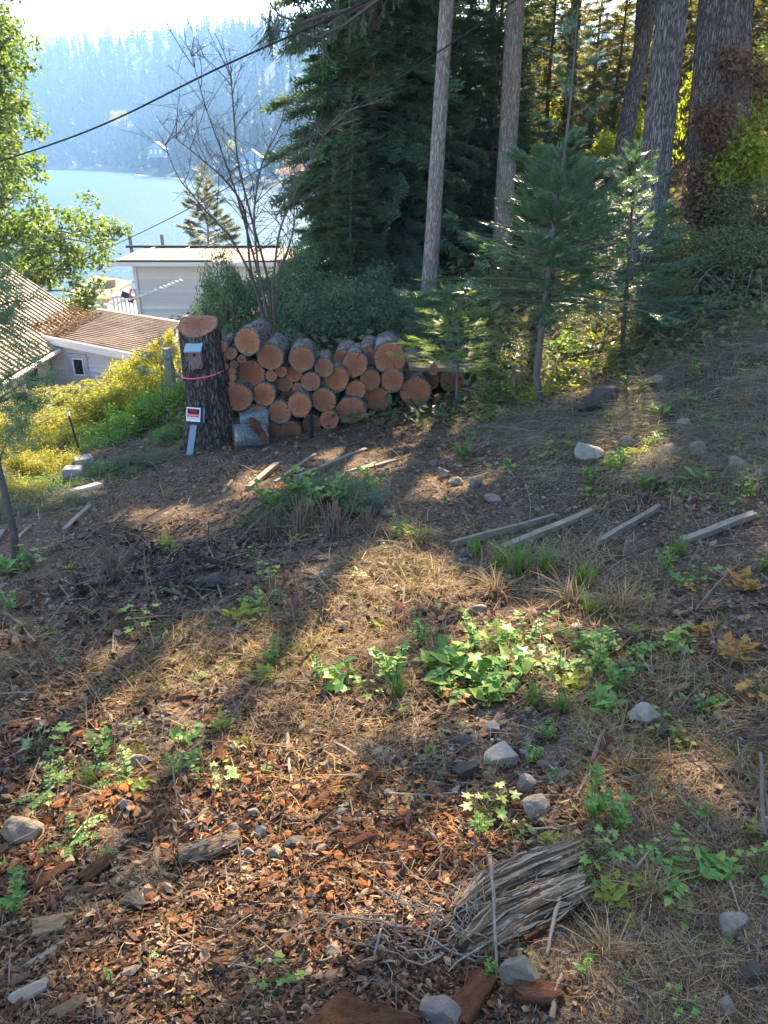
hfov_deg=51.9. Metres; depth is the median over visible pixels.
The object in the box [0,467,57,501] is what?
weeds
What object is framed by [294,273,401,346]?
bush
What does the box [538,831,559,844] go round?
weed
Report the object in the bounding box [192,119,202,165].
distant conifer
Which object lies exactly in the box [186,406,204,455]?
sign post
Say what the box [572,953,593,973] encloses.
weed
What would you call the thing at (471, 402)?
leafy plant
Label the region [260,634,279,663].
weed
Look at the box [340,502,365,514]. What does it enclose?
weed
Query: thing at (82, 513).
path board
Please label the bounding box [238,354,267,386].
cut log
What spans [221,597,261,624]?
weed
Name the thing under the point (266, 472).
path board
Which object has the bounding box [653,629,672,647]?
weed
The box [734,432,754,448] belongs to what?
weed
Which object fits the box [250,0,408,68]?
hanging bough
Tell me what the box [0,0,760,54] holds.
sky
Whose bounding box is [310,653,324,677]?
weed
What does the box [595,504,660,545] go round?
path board
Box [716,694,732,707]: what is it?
seedling weed
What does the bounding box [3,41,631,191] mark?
hill
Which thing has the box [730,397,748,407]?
weed
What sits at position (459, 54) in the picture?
spruce tree
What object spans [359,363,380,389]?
cut log
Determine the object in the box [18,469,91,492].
weeds
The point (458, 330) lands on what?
sapling
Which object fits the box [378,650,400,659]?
weed
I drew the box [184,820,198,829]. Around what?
stone
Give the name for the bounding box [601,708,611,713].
seedling weed
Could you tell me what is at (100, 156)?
distant conifer
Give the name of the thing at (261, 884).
wood piece
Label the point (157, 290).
float rope
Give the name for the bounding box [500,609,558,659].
weed
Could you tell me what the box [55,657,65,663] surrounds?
seedling weed
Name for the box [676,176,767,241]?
thicket
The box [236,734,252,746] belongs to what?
weed
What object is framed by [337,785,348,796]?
seedling weed
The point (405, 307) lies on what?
bush
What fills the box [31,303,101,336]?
leaf litter
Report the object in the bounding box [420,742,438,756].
seedling weed
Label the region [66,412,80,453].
metal stake
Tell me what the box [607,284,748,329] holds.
cane clump
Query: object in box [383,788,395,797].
stone
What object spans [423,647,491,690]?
weed
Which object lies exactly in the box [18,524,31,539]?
path board
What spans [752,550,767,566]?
weed
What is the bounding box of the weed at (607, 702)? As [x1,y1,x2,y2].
[576,680,629,715]
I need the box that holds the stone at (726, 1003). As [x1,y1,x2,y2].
[717,996,736,1016]
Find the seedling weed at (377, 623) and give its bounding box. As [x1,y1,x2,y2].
[368,618,383,628]
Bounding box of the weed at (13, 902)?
[0,864,25,912]
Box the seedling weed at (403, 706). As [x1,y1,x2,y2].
[397,700,411,712]
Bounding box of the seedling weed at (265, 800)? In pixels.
[259,793,268,805]
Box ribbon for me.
[181,370,223,378]
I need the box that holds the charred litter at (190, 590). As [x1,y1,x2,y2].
[55,506,349,635]
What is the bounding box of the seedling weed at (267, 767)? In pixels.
[261,764,272,773]
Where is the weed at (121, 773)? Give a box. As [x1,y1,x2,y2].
[88,744,133,791]
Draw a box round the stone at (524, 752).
[519,749,528,755]
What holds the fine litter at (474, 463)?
on the ground at (242, 481)
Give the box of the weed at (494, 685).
[465,663,518,707]
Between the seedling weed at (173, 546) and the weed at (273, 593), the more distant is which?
the seedling weed at (173, 546)
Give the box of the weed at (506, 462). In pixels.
[499,458,524,474]
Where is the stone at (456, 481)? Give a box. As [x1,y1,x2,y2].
[448,476,462,486]
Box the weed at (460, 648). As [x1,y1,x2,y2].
[445,634,466,657]
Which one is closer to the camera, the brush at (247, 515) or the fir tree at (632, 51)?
the brush at (247, 515)
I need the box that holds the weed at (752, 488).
[739,470,765,498]
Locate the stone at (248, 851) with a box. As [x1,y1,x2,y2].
[244,848,254,856]
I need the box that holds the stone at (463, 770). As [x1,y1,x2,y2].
[450,760,480,781]
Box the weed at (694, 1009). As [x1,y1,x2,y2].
[665,982,699,1016]
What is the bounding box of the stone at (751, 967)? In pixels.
[741,960,765,982]
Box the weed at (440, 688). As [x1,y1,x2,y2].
[434,667,456,696]
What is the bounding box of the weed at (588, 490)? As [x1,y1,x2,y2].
[578,480,607,497]
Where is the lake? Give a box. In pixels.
[1,170,335,299]
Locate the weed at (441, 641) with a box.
[412,634,458,673]
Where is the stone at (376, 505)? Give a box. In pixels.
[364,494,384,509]
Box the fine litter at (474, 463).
[0,390,766,539]
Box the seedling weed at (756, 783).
[745,774,767,789]
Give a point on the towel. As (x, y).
(125, 295)
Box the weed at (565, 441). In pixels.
[543,440,575,452]
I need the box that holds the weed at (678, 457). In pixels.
[672,452,697,467]
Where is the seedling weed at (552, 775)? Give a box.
[545,765,560,778]
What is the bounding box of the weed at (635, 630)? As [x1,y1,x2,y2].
[628,623,644,633]
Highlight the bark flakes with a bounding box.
[0,667,759,1023]
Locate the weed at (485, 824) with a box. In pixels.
[469,810,496,835]
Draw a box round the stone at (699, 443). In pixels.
[690,441,706,456]
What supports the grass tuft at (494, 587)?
on the ground at (242, 481)
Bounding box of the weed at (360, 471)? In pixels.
[332,465,376,491]
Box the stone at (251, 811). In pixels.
[247,808,259,814]
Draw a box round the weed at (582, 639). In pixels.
[567,628,598,657]
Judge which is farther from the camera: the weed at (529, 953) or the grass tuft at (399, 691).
the grass tuft at (399, 691)
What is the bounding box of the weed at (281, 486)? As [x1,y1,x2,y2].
[273,482,285,489]
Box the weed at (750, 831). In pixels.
[738,816,761,838]
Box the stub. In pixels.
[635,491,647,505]
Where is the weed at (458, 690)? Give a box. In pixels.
[422,660,520,705]
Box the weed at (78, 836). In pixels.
[36,811,107,859]
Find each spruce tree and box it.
[258,0,496,290]
[288,0,544,284]
[290,0,401,291]
[298,0,488,254]
[312,84,391,308]
[443,0,559,257]
[451,0,583,211]
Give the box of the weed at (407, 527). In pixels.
[402,523,435,542]
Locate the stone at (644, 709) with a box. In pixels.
[627,702,660,726]
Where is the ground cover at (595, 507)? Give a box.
[7,339,767,917]
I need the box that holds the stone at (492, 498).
[484,493,501,502]
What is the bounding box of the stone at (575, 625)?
[570,623,581,629]
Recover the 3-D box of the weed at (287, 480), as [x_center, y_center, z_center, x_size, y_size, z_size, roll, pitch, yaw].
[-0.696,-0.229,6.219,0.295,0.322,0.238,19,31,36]
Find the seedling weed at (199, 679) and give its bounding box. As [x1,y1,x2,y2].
[187,668,210,681]
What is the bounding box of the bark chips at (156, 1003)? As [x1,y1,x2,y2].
[0,575,767,1023]
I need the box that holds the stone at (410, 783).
[408,780,414,787]
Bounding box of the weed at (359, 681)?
[353,673,383,699]
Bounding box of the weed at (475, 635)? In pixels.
[458,606,494,649]
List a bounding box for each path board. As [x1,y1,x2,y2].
[0,529,5,540]
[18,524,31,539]
[61,504,91,532]
[221,479,232,494]
[245,462,279,489]
[273,453,316,483]
[293,447,367,478]
[345,461,376,473]
[362,459,396,468]
[450,513,555,545]
[500,507,595,551]
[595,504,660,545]
[679,510,757,544]
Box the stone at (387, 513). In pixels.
[380,508,395,516]
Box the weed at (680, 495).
[666,486,694,499]
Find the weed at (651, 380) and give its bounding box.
[618,375,656,389]
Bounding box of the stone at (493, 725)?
[485,720,499,731]
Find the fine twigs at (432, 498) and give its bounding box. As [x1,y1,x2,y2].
[0,392,767,570]
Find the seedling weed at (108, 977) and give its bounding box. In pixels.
[103,967,112,979]
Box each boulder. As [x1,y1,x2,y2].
[0,816,43,845]
[418,994,461,1023]
[499,955,540,988]
[573,386,617,411]
[574,442,603,463]
[718,911,748,940]
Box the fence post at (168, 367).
[162,347,176,396]
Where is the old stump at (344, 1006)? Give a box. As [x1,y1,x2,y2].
[301,989,420,1023]
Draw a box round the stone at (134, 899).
[119,888,145,911]
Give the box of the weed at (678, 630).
[663,623,695,656]
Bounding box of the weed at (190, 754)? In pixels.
[183,746,203,769]
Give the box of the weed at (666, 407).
[646,402,676,423]
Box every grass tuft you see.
[65,758,108,785]
[273,662,315,695]
[386,667,414,698]
[399,521,436,546]
[459,563,520,597]
[460,527,488,557]
[480,531,520,568]
[488,528,556,575]
[507,671,559,708]
[526,538,579,575]
[534,564,609,611]
[538,672,594,713]
[551,898,671,971]
[560,551,609,586]
[578,585,613,616]
[589,572,665,613]
[608,841,709,927]
[661,529,694,555]
[756,549,767,572]
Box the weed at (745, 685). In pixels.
[734,673,767,707]
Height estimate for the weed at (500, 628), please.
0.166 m
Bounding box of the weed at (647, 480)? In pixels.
[628,474,664,490]
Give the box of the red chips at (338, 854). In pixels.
[0,744,551,956]
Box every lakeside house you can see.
[146,141,167,156]
[236,149,267,173]
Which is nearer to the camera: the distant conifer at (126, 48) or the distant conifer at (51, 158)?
the distant conifer at (51, 158)
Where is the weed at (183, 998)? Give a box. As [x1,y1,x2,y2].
[180,988,194,1003]
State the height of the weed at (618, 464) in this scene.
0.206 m
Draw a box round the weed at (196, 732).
[169,721,206,746]
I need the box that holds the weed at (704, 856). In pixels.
[693,845,734,888]
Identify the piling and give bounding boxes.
[127,231,133,273]
[160,234,164,244]
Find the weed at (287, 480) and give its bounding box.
[279,464,316,498]
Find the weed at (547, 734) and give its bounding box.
[534,716,556,739]
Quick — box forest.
[0,8,764,176]
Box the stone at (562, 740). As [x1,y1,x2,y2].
[558,737,570,742]
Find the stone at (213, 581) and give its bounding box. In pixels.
[205,570,228,588]
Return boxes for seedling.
[132,332,182,421]
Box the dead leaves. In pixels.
[0,535,767,1023]
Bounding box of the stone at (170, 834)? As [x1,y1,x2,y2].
[166,832,174,841]
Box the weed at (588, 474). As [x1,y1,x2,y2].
[581,466,599,485]
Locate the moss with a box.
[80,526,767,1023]
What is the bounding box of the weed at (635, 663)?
[621,651,649,670]
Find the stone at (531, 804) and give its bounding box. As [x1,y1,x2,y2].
[521,793,550,818]
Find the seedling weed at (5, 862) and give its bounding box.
[0,856,8,869]
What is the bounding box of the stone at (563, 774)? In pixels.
[558,769,574,780]
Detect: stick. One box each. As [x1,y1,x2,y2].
[4,611,37,645]
[142,563,226,585]
[145,543,208,554]
[280,559,371,566]
[285,731,292,781]
[309,412,313,437]
[389,791,457,796]
[488,854,497,972]
[534,822,578,830]
[545,894,562,954]
[548,973,562,1019]
[573,735,601,800]
[603,540,647,561]
[635,836,661,868]
[676,793,718,837]
[694,561,740,610]
[728,880,750,952]
[759,751,767,840]
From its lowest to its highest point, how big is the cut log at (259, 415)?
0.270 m
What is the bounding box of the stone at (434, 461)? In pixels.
[429,459,436,465]
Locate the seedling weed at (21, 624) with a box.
[14,618,25,629]
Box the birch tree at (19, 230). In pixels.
[0,0,135,313]
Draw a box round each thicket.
[413,298,523,346]
[456,328,552,373]
[457,311,534,348]
[472,263,562,307]
[506,264,591,309]
[562,303,620,339]
[594,334,657,369]
[598,272,694,333]
[605,266,749,323]
[607,215,764,289]
[608,305,695,338]
[660,220,767,294]
[663,202,679,249]
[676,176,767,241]
[683,243,767,284]
[686,187,765,256]
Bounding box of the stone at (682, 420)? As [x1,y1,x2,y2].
[677,418,690,428]
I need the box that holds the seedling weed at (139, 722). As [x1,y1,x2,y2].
[123,718,141,729]
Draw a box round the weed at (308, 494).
[297,480,319,513]
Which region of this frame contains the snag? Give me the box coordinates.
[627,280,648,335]
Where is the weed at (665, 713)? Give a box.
[648,704,681,733]
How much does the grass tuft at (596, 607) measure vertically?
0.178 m
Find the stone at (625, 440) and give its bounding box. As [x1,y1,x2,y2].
[618,436,635,448]
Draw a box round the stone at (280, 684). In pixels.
[273,681,283,688]
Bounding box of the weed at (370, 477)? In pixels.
[357,468,386,489]
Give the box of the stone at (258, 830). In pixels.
[254,826,267,839]
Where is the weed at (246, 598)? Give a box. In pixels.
[235,586,266,616]
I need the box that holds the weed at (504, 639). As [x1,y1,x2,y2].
[482,627,524,648]
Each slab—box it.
[249,417,267,444]
[407,362,470,371]
[519,912,568,943]
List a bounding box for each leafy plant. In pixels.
[469,382,511,405]
[475,379,533,409]
[475,404,516,422]
[545,372,587,391]
[546,326,603,361]
[598,448,649,469]
[639,428,684,445]
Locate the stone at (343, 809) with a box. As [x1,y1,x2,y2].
[336,807,348,815]
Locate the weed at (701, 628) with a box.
[686,620,717,639]
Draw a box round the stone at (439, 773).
[437,771,449,776]
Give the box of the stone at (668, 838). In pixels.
[661,836,675,846]
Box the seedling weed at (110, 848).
[96,843,117,855]
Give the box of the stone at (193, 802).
[190,798,199,806]
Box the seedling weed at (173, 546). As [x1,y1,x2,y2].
[163,543,179,555]
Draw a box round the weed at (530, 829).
[503,818,534,840]
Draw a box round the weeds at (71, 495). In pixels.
[30,485,101,510]
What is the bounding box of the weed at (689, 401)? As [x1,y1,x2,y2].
[676,387,706,405]
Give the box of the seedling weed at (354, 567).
[344,566,369,578]
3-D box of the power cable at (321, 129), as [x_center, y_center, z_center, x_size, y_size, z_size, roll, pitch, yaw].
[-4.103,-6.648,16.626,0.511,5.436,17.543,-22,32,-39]
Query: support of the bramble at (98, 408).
on the ground at (242, 481)
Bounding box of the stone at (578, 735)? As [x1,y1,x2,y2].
[576,732,585,738]
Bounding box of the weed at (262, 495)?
[250,478,281,506]
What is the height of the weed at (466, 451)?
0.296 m
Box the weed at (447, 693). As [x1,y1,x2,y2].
[441,683,470,704]
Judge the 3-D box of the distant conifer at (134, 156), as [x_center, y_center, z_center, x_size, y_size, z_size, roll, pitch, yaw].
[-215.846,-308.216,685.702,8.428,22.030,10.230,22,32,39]
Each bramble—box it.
[0,389,28,413]
[0,408,72,428]
[0,418,39,448]
[0,421,64,461]
[1,384,92,418]
[3,413,103,446]
[15,423,98,456]
[30,407,95,435]
[39,374,130,410]
[40,385,143,438]
[54,384,144,425]
[64,381,160,423]
[87,351,156,389]
[99,360,178,413]
[114,338,181,388]
[160,328,180,372]
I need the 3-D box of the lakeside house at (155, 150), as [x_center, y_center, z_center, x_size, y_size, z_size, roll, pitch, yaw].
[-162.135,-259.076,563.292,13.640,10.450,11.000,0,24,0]
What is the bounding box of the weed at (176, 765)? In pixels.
[164,751,184,774]
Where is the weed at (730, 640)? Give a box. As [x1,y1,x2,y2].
[710,631,760,662]
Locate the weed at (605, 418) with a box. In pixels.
[600,408,617,427]
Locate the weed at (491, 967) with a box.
[483,956,498,974]
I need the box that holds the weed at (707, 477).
[673,466,715,486]
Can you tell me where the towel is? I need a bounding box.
[121,291,133,302]
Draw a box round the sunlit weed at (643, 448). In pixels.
[624,437,651,454]
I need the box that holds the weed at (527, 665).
[482,644,536,683]
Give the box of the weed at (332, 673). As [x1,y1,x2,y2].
[321,656,358,697]
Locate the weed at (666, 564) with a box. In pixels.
[655,546,674,571]
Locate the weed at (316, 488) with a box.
[297,468,337,498]
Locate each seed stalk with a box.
[506,495,518,533]
[524,483,530,529]
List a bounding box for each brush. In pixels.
[230,503,279,533]
[251,491,328,531]
[278,470,343,508]
[289,480,379,526]
[327,478,398,519]
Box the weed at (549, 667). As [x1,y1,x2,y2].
[515,644,564,676]
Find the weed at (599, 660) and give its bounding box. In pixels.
[587,627,617,669]
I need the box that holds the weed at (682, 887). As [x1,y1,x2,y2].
[622,821,738,932]
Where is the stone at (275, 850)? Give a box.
[269,845,281,857]
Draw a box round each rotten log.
[449,838,586,919]
[455,867,595,956]
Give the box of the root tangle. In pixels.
[228,785,572,1008]
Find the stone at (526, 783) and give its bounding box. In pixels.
[517,773,535,793]
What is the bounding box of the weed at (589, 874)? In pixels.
[577,863,597,884]
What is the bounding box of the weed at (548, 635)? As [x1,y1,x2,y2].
[530,620,571,639]
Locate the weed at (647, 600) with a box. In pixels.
[640,591,655,603]
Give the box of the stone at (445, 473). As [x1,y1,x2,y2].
[438,467,449,477]
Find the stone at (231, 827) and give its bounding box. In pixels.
[227,823,240,830]
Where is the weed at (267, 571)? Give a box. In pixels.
[256,561,281,578]
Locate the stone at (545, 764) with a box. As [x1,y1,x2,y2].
[537,760,552,768]
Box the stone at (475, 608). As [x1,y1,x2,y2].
[470,604,486,613]
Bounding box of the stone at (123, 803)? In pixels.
[120,799,127,808]
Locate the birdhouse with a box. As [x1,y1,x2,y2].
[183,334,203,369]
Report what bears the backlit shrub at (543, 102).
on the ground at (242, 481)
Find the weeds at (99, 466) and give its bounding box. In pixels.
[60,457,128,477]
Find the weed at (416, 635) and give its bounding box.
[408,617,434,643]
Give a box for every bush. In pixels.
[62,419,135,449]
[68,411,169,452]
[101,389,184,443]
[135,372,184,428]
[141,422,184,445]
[189,246,235,325]
[196,231,259,337]
[214,268,299,332]
[257,275,347,347]
[264,223,326,328]
[268,269,369,323]
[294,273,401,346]
[328,259,420,312]
[336,280,432,339]
[375,304,443,351]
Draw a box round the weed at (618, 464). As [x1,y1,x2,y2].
[609,446,627,469]
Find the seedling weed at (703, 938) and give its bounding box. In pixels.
[692,930,713,940]
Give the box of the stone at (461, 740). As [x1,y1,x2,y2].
[454,735,472,745]
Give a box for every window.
[20,366,42,393]
[67,353,90,380]
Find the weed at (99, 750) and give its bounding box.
[85,727,113,760]
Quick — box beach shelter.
[67,275,131,309]
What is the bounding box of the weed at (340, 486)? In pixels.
[321,470,350,505]
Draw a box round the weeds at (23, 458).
[1,447,63,484]
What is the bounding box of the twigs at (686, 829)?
[0,489,767,1023]
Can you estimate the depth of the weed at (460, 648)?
3.69 m
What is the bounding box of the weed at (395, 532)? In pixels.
[389,513,408,536]
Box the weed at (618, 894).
[589,868,631,908]
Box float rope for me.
[89,279,182,307]
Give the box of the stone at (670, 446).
[657,443,683,456]
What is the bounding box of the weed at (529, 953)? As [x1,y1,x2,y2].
[520,947,533,962]
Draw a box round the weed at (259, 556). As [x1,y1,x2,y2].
[246,546,261,557]
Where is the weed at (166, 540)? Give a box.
[154,532,177,548]
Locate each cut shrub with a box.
[61,530,143,583]
[74,572,84,596]
[133,620,155,639]
[178,613,201,643]
[253,502,280,543]
[279,580,304,611]
[281,490,319,533]
[314,493,357,541]
[316,588,328,623]
[355,505,384,533]
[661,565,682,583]
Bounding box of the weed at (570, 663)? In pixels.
[534,649,601,676]
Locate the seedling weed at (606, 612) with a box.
[599,606,615,618]
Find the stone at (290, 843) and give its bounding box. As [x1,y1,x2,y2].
[284,835,304,850]
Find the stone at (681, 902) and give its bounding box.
[675,900,686,910]
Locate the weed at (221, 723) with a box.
[206,709,235,733]
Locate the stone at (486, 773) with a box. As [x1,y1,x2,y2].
[482,770,491,778]
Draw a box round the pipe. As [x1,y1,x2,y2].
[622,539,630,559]
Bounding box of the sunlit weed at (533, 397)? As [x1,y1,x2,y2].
[522,381,586,406]
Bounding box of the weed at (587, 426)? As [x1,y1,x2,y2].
[568,423,595,432]
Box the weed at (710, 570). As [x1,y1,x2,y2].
[689,563,725,579]
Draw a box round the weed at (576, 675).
[554,669,591,692]
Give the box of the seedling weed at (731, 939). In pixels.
[719,937,733,948]
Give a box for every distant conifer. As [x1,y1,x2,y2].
[31,136,37,157]
[36,138,43,159]
[46,138,54,163]
[54,137,61,162]
[59,35,63,51]
[61,142,68,166]
[63,34,68,53]
[66,147,73,166]
[67,37,71,55]
[71,29,77,50]
[73,126,79,148]
[75,138,80,164]
[85,32,92,52]
[88,116,95,137]
[88,138,99,165]
[92,141,97,161]
[97,140,106,166]
[99,33,104,55]
[102,28,106,53]
[108,28,115,51]
[124,31,128,51]
[129,20,136,44]
[132,130,140,168]
[132,145,139,168]
[138,133,147,165]
[139,137,150,170]
[143,16,149,41]
[148,139,154,169]
[154,131,162,171]
[159,25,164,48]
[168,124,173,162]
[180,112,184,134]
[181,119,193,170]
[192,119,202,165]
[199,141,208,174]
[203,132,209,164]
[206,120,209,140]
[207,139,216,176]
[208,132,218,168]
[217,141,228,175]
[221,123,237,176]
[226,113,236,160]
[231,117,242,176]
[238,108,247,147]
[248,14,252,36]
[250,125,255,151]
[251,122,268,181]
[258,94,271,134]
[261,131,268,168]
[266,135,281,182]
[276,124,284,167]
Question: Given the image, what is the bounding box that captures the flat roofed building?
[108,245,301,319]
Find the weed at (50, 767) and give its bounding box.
[37,755,79,784]
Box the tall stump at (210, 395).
[178,315,235,450]
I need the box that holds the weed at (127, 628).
[118,603,159,633]
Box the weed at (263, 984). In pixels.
[247,950,306,1000]
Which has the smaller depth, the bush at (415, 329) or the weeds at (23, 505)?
the weeds at (23, 505)
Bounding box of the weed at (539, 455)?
[529,447,552,459]
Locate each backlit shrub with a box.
[522,66,578,177]
[530,89,605,175]
[582,115,643,177]
[610,100,644,167]
[628,70,692,168]
[750,32,767,137]
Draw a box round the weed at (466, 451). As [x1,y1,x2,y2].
[451,430,476,460]
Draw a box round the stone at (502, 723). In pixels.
[498,720,506,726]
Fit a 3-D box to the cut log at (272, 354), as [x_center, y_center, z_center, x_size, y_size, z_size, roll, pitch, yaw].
[-1.408,-2.055,10.092,0.365,0.367,0.632,4,23,0]
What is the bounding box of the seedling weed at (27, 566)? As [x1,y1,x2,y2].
[23,562,30,568]
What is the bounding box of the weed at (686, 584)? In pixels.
[684,581,705,593]
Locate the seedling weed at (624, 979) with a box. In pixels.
[619,972,629,986]
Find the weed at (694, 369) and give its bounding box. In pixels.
[690,356,708,379]
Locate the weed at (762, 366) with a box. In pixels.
[734,361,765,373]
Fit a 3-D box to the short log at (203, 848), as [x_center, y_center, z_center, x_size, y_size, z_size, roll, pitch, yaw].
[-0.555,1.071,2.515,0.206,0.078,0.100,-11,26,-17]
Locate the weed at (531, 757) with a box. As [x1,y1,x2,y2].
[525,740,544,763]
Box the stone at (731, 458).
[728,455,750,471]
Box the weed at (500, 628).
[451,619,528,671]
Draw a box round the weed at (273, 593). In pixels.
[268,587,285,600]
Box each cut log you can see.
[221,333,234,351]
[224,342,239,359]
[224,359,230,369]
[228,365,238,374]
[228,380,254,410]
[229,370,239,380]
[229,377,238,385]
[230,353,240,367]
[232,423,268,447]
[234,319,272,355]
[237,353,250,362]
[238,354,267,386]
[238,409,268,428]
[246,400,270,420]
[253,376,279,406]
[256,333,290,370]
[266,370,277,380]
[268,391,292,423]
[268,420,281,435]
[275,358,289,376]
[276,376,294,390]
[280,388,291,395]
[281,416,303,435]
[286,366,303,381]
[287,387,312,417]
[288,338,316,372]
[292,380,302,391]
[300,362,321,390]
[302,407,321,429]
[312,384,341,411]
[314,349,333,376]
[319,408,338,428]
[324,362,350,392]
[333,339,354,361]
[335,389,367,424]
[342,343,367,377]
[345,376,366,397]
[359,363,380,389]
[361,335,375,364]
[364,383,393,410]
[373,331,406,372]
[381,367,403,392]
[399,371,431,406]
[403,348,420,371]
[424,371,439,388]
[427,358,437,374]
[438,357,463,392]
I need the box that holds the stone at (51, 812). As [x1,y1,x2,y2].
[47,809,54,816]
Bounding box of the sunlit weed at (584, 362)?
[545,356,619,388]
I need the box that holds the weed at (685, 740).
[669,725,695,748]
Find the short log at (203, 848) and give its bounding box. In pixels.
[177,828,241,865]
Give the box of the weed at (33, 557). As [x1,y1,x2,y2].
[17,544,46,564]
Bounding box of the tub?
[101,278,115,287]
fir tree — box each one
[475,5,548,170]
[493,0,558,191]
[493,0,603,202]
[506,0,602,135]
[554,0,632,169]
[564,0,655,161]
[596,0,654,134]
[618,2,693,112]
[640,0,697,99]
[640,0,697,128]
[679,0,767,118]
[681,4,754,99]
[752,0,767,59]
[752,13,766,57]
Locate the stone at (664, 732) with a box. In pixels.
[654,726,669,739]
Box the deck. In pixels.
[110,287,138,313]
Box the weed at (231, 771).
[187,759,239,790]
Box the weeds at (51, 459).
[18,445,83,476]
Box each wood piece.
[7,975,51,1004]
[20,932,77,969]
[25,859,76,894]
[28,911,75,942]
[47,993,87,1021]
[72,853,113,884]
[94,786,117,805]
[124,930,192,1011]
[149,845,159,875]
[211,736,230,764]
[254,871,283,891]
[302,784,335,810]
[336,830,377,854]
[396,601,405,625]
[453,964,499,1023]
[483,766,499,774]
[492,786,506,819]
[511,979,567,1006]
[583,732,616,775]
[661,682,689,695]
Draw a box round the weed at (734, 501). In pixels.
[707,484,746,504]
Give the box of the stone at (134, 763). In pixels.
[128,754,148,767]
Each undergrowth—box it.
[0,281,493,429]
[434,186,767,406]
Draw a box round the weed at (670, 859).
[650,837,678,865]
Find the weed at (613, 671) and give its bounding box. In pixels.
[603,661,635,691]
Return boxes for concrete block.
[4,472,21,482]
[22,460,41,474]
[62,465,84,480]
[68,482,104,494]
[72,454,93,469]
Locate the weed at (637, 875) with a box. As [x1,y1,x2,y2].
[624,870,648,894]
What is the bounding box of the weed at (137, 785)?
[126,774,158,793]
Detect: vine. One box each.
[667,80,754,241]
[700,102,767,199]
[702,37,767,236]
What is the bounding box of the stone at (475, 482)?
[469,478,481,487]
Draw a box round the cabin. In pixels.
[0,262,178,399]
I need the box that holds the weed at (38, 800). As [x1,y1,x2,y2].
[14,766,72,816]
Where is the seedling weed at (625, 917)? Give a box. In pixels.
[618,912,635,927]
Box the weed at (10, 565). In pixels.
[0,551,25,578]
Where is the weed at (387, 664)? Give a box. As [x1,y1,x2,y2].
[366,640,409,685]
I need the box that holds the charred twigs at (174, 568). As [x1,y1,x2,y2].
[47,496,363,627]
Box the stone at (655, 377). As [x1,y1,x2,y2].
[641,374,669,386]
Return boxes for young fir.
[392,2,694,400]
[531,137,719,360]
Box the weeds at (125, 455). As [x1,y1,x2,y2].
[89,449,160,477]
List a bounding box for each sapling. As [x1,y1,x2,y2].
[0,246,68,564]
[386,281,496,415]
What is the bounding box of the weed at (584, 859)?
[578,823,626,871]
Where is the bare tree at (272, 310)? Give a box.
[118,0,414,332]
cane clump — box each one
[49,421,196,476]
[549,303,686,339]
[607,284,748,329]
[641,260,767,301]
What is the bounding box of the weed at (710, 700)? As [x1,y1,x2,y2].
[678,692,722,710]
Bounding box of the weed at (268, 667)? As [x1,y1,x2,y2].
[245,662,274,686]
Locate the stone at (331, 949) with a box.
[325,944,341,956]
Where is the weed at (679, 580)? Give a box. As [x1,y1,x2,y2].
[670,570,697,586]
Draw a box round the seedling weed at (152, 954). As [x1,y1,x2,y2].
[138,947,158,965]
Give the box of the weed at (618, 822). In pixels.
[603,791,634,832]
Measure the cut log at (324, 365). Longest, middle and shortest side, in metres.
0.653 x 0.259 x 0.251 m
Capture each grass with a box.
[0,460,767,1023]
[17,325,766,924]
[427,282,767,505]
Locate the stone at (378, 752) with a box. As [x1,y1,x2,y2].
[371,747,383,757]
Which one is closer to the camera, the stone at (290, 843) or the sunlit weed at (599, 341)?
the stone at (290, 843)
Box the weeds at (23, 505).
[0,486,80,522]
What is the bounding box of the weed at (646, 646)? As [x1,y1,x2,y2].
[580,624,666,658]
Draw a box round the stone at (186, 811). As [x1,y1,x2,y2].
[180,809,189,815]
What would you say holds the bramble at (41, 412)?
on the ground at (242, 481)
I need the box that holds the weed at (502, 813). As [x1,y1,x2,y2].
[459,781,521,821]
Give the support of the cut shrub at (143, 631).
on the ground at (242, 481)
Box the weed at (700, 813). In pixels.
[684,799,711,819]
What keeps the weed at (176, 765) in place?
on the ground at (242, 481)
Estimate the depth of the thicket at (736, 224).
11.97 m
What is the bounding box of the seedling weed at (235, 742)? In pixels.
[230,740,240,750]
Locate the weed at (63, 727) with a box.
[17,721,75,762]
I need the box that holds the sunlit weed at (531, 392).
[504,381,549,403]
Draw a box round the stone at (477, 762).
[468,758,479,766]
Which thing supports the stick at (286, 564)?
on the ground at (242, 481)
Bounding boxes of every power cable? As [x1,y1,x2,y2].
[0,0,370,161]
[32,0,515,285]
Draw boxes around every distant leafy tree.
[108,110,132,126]
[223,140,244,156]
[276,159,303,175]
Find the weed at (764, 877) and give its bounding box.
[733,840,767,897]
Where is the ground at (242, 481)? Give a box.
[0,107,767,1023]
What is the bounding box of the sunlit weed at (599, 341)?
[578,331,632,356]
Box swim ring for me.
[129,289,135,299]
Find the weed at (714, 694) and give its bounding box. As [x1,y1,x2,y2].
[703,686,719,695]
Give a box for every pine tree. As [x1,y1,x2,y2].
[174,162,243,244]
[420,0,453,306]
[484,1,495,194]
[490,0,524,265]
[564,0,581,166]
[604,0,656,212]
[629,0,688,279]
[633,0,642,47]
[677,0,740,257]
[726,0,752,214]
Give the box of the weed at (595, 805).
[582,760,616,816]
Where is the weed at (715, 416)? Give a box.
[700,410,725,425]
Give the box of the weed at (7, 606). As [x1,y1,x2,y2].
[0,590,18,612]
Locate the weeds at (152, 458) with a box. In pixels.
[129,447,185,472]

